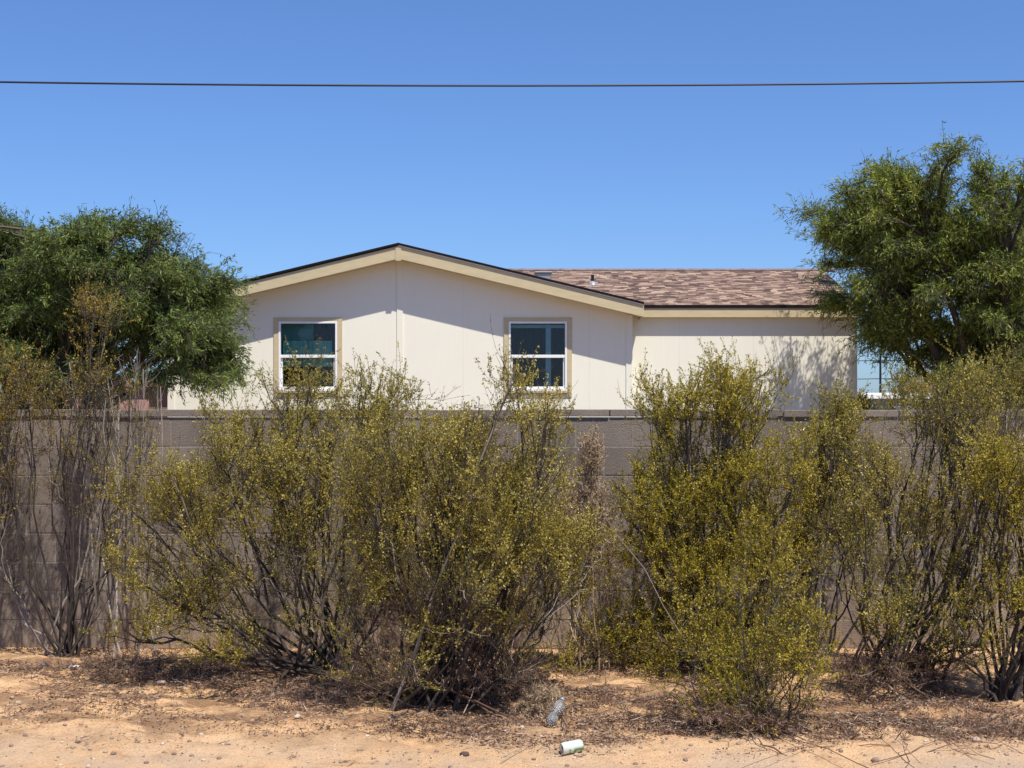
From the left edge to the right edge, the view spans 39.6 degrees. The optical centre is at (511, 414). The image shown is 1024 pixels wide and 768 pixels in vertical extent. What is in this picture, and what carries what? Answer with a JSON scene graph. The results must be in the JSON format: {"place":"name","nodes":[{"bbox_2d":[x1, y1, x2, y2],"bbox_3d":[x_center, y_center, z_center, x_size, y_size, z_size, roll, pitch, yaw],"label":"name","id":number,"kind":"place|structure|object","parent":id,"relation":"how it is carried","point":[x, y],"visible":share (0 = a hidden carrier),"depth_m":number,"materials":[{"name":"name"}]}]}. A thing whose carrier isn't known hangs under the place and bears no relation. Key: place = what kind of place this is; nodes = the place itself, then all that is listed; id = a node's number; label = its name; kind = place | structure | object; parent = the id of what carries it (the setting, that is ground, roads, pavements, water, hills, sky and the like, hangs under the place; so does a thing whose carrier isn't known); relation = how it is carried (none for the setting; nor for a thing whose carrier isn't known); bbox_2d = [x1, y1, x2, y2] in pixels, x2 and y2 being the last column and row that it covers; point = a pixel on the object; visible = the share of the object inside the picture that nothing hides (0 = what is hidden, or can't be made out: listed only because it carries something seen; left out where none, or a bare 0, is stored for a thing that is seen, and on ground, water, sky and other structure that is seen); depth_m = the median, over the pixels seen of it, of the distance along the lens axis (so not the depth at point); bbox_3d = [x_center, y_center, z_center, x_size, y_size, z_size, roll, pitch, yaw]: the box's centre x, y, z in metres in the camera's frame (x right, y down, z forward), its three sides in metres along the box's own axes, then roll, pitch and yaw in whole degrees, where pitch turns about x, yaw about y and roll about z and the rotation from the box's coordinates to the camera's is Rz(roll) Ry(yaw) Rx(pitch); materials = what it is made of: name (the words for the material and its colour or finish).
{"place":"outdoors","nodes":[
{"label":"outdoors","id":0,"kind":"place"},
{"bbox_2d":[0,647,1023,767],"bbox_3d":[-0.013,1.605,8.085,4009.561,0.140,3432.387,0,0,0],"label":"ground","id":1,"kind":"structure","parent":0,"point":[130,752],"depth_m":7.12,"materials":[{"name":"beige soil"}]},
{"bbox_2d":[0,333,66,544],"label":"creosote bush","id":2,"kind":"object","parent":1,"relation":"on","point":[14,460],"visible":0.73,"depth_m":9.42,"materials":[{"name":"green plant"}]},
{"bbox_2d":[0,266,177,657],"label":"creosote bush","id":3,"kind":"object","parent":1,"relation":"on","point":[69,632],"visible":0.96,"depth_m":9.42,"materials":[{"name":"green plant"}]},
{"bbox_2d":[18,646,208,689],"bbox_3d":[-2.665,1.585,8.901,1.289,0.184,2.093,0,0,29],"label":"dead brush","id":4,"kind":"object","parent":1,"relation":"on","point":[90,659],"visible":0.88,"depth_m":8.99,"materials":[{"name":"brown plant"}]},
{"bbox_2d":[59,349,168,656],"bbox_3d":[-2.722,0.602,9.715,0.732,2.139,0.361,0,0,-18],"label":"dead brush","id":5,"kind":"object","parent":1,"relation":"on","point":[92,554],"visible":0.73,"depth_m":9.69,"materials":[{"name":"grey plant"}]},
{"bbox_2d":[65,382,167,416],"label":"shed","id":6,"kind":"structure","parent":1,"relation":"on","point":[164,398],"depth_m":24.20,"materials":[{"name":"paint"}]},
{"bbox_2d":[0,196,269,416],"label":"mesquite tree","id":7,"kind":"object","parent":1,"relation":"on","point":[183,322],"visible":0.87,"depth_m":18.71,"materials":[{"name":"green plant"}]},
{"bbox_2d":[156,680,165,684],"bbox_3d":[-2.076,1.591,8.419,0.060,0.037,0.061,0,0,22],"label":"stone","id":8,"kind":"object","parent":1,"relation":"on","point":[161,681],"visible":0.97,"depth_m":8.40,"materials":[{"name":"white stone"}]},
{"bbox_2d":[95,654,265,692],"bbox_3d":[-1.970,1.589,8.640,2.002,0.183,1.338,0,0,43],"label":"dead brush","id":9,"kind":"object","parent":1,"relation":"on","point":[171,674],"visible":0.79,"depth_m":8.67,"materials":[{"name":"brown plant"}]},
{"bbox_2d":[78,335,468,678],"bbox_3d":[-1.410,0.558,8.737,2.319,2.140,1.910,0,0,0],"label":"creosote bush","id":10,"kind":"object","parent":1,"relation":"on","point":[166,491],"visible":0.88,"depth_m":8.58,"materials":[{"name":"green plant"}]},
{"bbox_2d":[226,680,388,712],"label":"dead brush","id":11,"kind":"object","parent":1,"relation":"on","point":[323,698],"visible":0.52,"depth_m":7.93,"materials":[{"name":"brown plant"}]},
{"bbox_2d":[330,570,555,718],"bbox_3d":[-0.376,1.270,8.025,1.275,0.787,1.343,0,0,0],"label":"dead brush","id":12,"kind":"object","parent":1,"relation":"on","point":[473,661],"visible":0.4,"depth_m":7.87,"materials":[{"name":"brown plant"}]},
{"bbox_2d":[459,751,468,756],"bbox_3d":[-0.228,1.641,6.872,0.047,0.024,0.044,0,0,-23],"label":"stone","id":13,"kind":"object","parent":1,"relation":"on","point":[464,753],"visible":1,"depth_m":6.86,"materials":[{"name":"stone"}]},
{"bbox_2d":[290,316,637,717],"bbox_3d":[-0.258,0.570,7.694,1.897,2.185,1.539,0,0,-12],"label":"creosote bush","id":14,"kind":"object","parent":1,"relation":"on","point":[516,530],"visible":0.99,"depth_m":7.59,"materials":[{"name":"green plant"}]},
{"bbox_2d":[365,404,572,647],"bbox_3d":[-0.324,0.787,9.607,1.520,1.760,0.445,0,0,0],"label":"dead brush","id":15,"kind":"object","parent":1,"relation":"on","point":[489,417],"visible":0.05,"depth_m":9.59,"materials":[{"name":"plant"}]},
{"bbox_2d":[0,409,1023,650],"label":"block wall","id":16,"kind":"structure","parent":1,"relation":"on","point":[15,631],"depth_m":10.00,"materials":[{"name":"grey concrete"}]},
{"bbox_2d":[0,643,1023,767],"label":"leaf litter","id":17,"kind":"object","parent":1,"relation":"on","point":[690,725],"visible":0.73,"depth_m":7.64,"materials":[{"name":"brown plant"}]},
{"bbox_2d":[168,243,857,416],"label":"house","id":18,"kind":"structure","parent":1,"relation":"on","point":[594,333],"depth_m":23.00,"materials":[{"name":"paint"}]},
{"bbox_2d":[274,317,341,395],"bbox_3d":[-3.297,-0.923,23.160,1.107,1.285,0.410,0,0,0],"label":"window","id":19,"kind":"structure","parent":18,"relation":"in","point":[302,331],"depth_m":23.09,"materials":[{"name":"white plastic"}]},
{"bbox_2d":[504,317,571,395],"bbox_3d":[0.418,-0.923,23.190,1.100,1.285,0.470,0,0,0],"label":"window","id":20,"kind":"structure","parent":18,"relation":"in","point":[553,335],"depth_m":23.38,"materials":[{"name":"white plastic"}]},
{"bbox_2d":[504,680,565,719],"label":"dead brush","id":21,"kind":"object","parent":1,"relation":"on","point":[541,694],"visible":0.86,"depth_m":7.59,"materials":[{"name":"plant"}]},
{"bbox_2d":[546,697,564,725],"bbox_3d":[0.229,1.531,7.332,0.065,0.060,0.181,0,36,28],"label":"plastic bottle","id":22,"kind":"object","parent":1,"relation":"on","point":[557,708],"visible":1,"depth_m":7.32,"materials":[{"name":"grey"}]},
{"bbox_2d":[559,739,583,754],"bbox_3d":[0.286,1.599,6.837,0.111,0.058,0.059,-4,42,-24],"label":"drink can","id":23,"kind":"object","parent":1,"relation":"on","point":[572,746],"visible":1,"depth_m":6.82,"materials":[{"name":"metal"}]},
{"bbox_2d":[528,421,635,671],"bbox_3d":[0.413,0.838,8.976,0.738,1.620,0.499,0,0,0],"label":"dead brush","id":24,"kind":"object","parent":1,"relation":"on","point":[593,447],"visible":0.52,"depth_m":8.96,"materials":[{"name":"plant"}]},
{"bbox_2d":[521,558,649,675],"bbox_3d":[0.462,1.205,8.884,0.806,0.922,0.721,0,0,0],"label":"creosote bush","id":25,"kind":"object","parent":1,"relation":"on","point":[608,638],"visible":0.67,"depth_m":8.83,"materials":[{"name":"green plant"}]},
{"bbox_2d":[586,336,830,679],"bbox_3d":[1.246,0.576,8.922,1.560,2.139,1.640,0,0,0],"label":"creosote bush","id":26,"kind":"object","parent":1,"relation":"on","point":[718,502],"visible":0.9,"depth_m":8.75,"materials":[{"name":"green plant"}]},
{"bbox_2d":[683,693,811,754],"bbox_3d":[1.223,1.517,7.080,0.712,0.262,0.517,0,0,37],"label":"dead brush","id":27,"kind":"object","parent":1,"relation":"on","point":[748,716],"visible":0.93,"depth_m":7.08,"materials":[{"name":"brown plant"}]},
{"bbox_2d":[631,526,869,740],"bbox_3d":[1.190,1.113,7.274,1.175,1.105,1.074,0,0,0],"label":"creosote bush","id":28,"kind":"object","parent":1,"relation":"on","point":[737,687],"visible":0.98,"depth_m":7.22,"materials":[{"name":"green plant"}]},
{"bbox_2d":[764,366,906,656],"bbox_3d":[2.110,0.669,9.492,0.990,1.975,0.842,0,0,0],"label":"creosote bush","id":29,"kind":"object","parent":1,"relation":"on","point":[834,474],"visible":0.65,"depth_m":9.42,"materials":[{"name":"green plant"}]},
{"bbox_2d":[734,698,994,767],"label":"dead brush","id":30,"kind":"object","parent":1,"relation":"on","point":[872,738],"visible":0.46,"depth_m":7.10,"materials":[{"name":"brown plant"}]},
{"bbox_2d":[857,388,877,409],"bbox_3d":[5.975,0.615,24.155,0.703,2.137,0.702,0,0,-10],"label":"creosote bush","id":31,"kind":"object","parent":1,"relation":"on","point":[866,402],"visible":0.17,"depth_m":24.09,"materials":[{"name":"green plant"}]},
{"bbox_2d":[874,354,887,392],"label":"utility pole","id":32,"kind":"object","parent":1,"relation":"on","point":[880,380],"visible":0.3,"depth_m":139.94,"materials":[{"name":"wood"}]},
{"bbox_2d":[857,393,936,409],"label":"building","id":33,"kind":"structure","parent":1,"relation":"on","point":[875,395],"depth_m":90.00,"materials":[{"name":"white paint"}]},
{"bbox_2d":[885,406,913,409],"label":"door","id":34,"kind":"structure","parent":33,"relation":"in","point":[885,406],"depth_m":89.97,"materials":[{"name":"grey"}]},
{"bbox_2d":[808,628,986,700],"bbox_3d":[2.206,1.432,8.186,0.980,0.426,0.765,0,0,0],"label":"dead brush","id":35,"kind":"object","parent":1,"relation":"on","point":[898,676],"visible":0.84,"depth_m":8.09,"materials":[{"name":"plant"}]},
{"bbox_2d":[773,121,1023,409],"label":"mesquite tree","id":36,"kind":"object","parent":1,"relation":"on","point":[896,232],"visible":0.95,"depth_m":20.14,"materials":[{"name":"green plant"}]},
{"bbox_2d":[788,338,1023,684],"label":"creosote bush","id":37,"kind":"object","parent":1,"relation":"on","point":[897,612],"visible":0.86,"depth_m":8.35,"materials":[{"name":"green plant"}]},
{"bbox_2d":[802,700,1023,762],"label":"dead brush","id":38,"kind":"object","parent":1,"relation":"on","point":[1007,725],"visible":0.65,"depth_m":7.23,"materials":[{"name":"brown plant"}]},
{"bbox_2d":[862,339,1023,409],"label":"creosote bush","id":39,"kind":"object","parent":1,"relation":"on","point":[1013,380],"visible":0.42,"depth_m":11.55,"materials":[{"name":"green plant"}]},
{"bbox_2d":[905,389,1023,702],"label":"creosote bush","id":40,"kind":"object","parent":1,"relation":"on","point":[1002,689],"visible":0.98,"depth_m":7.89,"materials":[{"name":"green plant"}]},
{"bbox_2d":[972,736,980,741],"bbox_3d":[2.290,1.604,7.013,0.044,0.028,0.042,0,0,0],"label":"stone","id":41,"kind":"object","parent":1,"relation":"on","point":[977,739],"visible":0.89,"depth_m":7.00,"materials":[{"name":"beige stone"}]},
{"bbox_2d":[0,80,1023,86],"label":"overhead cable","id":42,"kind":"object","parent":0,"point":[511,85],"visible":1,"depth_m":17.99,"materials":[{"name":"rubber"}]},
{"bbox_2d":[0,0,1023,401],"label":"sky","id":43,"kind":"structure","parent":0,"point":[274,178],"materials":[{"name":"blue"}]}
]}

